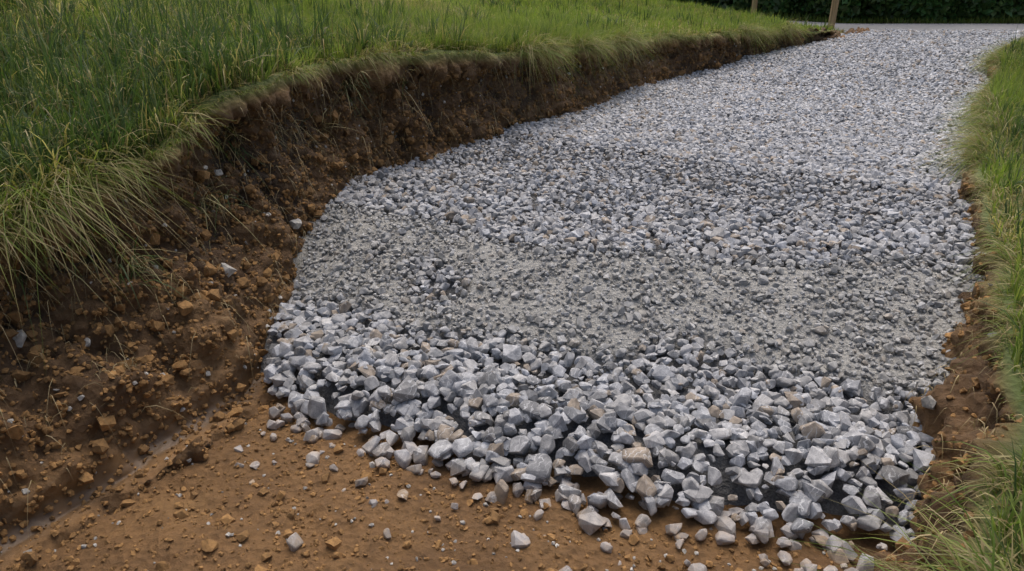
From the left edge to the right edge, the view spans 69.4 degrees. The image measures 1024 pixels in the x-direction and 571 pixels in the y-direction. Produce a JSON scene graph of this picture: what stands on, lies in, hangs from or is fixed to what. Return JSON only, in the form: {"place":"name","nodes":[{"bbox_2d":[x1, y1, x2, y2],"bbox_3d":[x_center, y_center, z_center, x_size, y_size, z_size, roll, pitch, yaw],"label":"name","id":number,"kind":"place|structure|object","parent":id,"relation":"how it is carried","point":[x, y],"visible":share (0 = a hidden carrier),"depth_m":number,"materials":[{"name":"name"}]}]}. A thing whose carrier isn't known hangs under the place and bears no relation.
{"place":"outdoors","nodes":[
{"label":"outdoors","id":0,"kind":"place"},
{"bbox_2d":[0,0,1023,570],"bbox_3d":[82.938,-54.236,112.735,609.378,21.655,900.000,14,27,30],"label":"ground","id":1,"kind":"structure","parent":0,"point":[972,400],"depth_m":2.39,"materials":[{"name":"soil"}]},
{"bbox_2d":[0,31,1021,570],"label":"soil crumbs","id":2,"kind":"object","parent":1,"relation":"on","point":[100,447],"visible":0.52,"depth_m":2.55,"materials":[{"name":"brown soil"}]},
{"bbox_2d":[0,0,1023,570],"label":"meadow grass","id":3,"kind":"structure","parent":1,"relation":"on","point":[160,54],"depth_m":3.40,"materials":[{"name":"green plant"}]},
{"bbox_2d":[0,27,1023,570],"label":"root fibres","id":4,"kind":"object","parent":1,"relation":"on","point":[204,209],"visible":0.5,"depth_m":2.71,"materials":[{"name":"brown plant"}]},
{"bbox_2d":[234,28,1023,570],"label":"crushed stone","id":5,"kind":"object","parent":1,"relation":"on","point":[882,136],"visible":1,"depth_m":3.05,"materials":[{"name":"gravel"}]},
{"bbox_2d":[751,0,757,12],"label":"timber stake","id":6,"kind":"object","parent":1,"relation":"on","point":[754,3],"visible":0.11,"depth_m":11.56,"materials":[{"name":"brown wood"}]},
{"bbox_2d":[828,0,838,27],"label":"timber stake","id":7,"kind":"object","parent":1,"relation":"on","point":[833,11],"visible":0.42,"depth_m":11.34,"materials":[{"name":"brown wood"}]},
{"bbox_2d":[667,0,1023,21],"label":"hedge","id":8,"kind":"object","parent":1,"relation":"on","point":[934,9],"depth_m":12.78,"materials":[{"name":"green plant"}]},
{"bbox_2d":[790,21,1023,30],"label":"road asphalt","id":9,"kind":"structure","parent":0,"point":[922,26],"depth_m":11.68,"materials":[{"name":"grey asphalt"}]}
]}

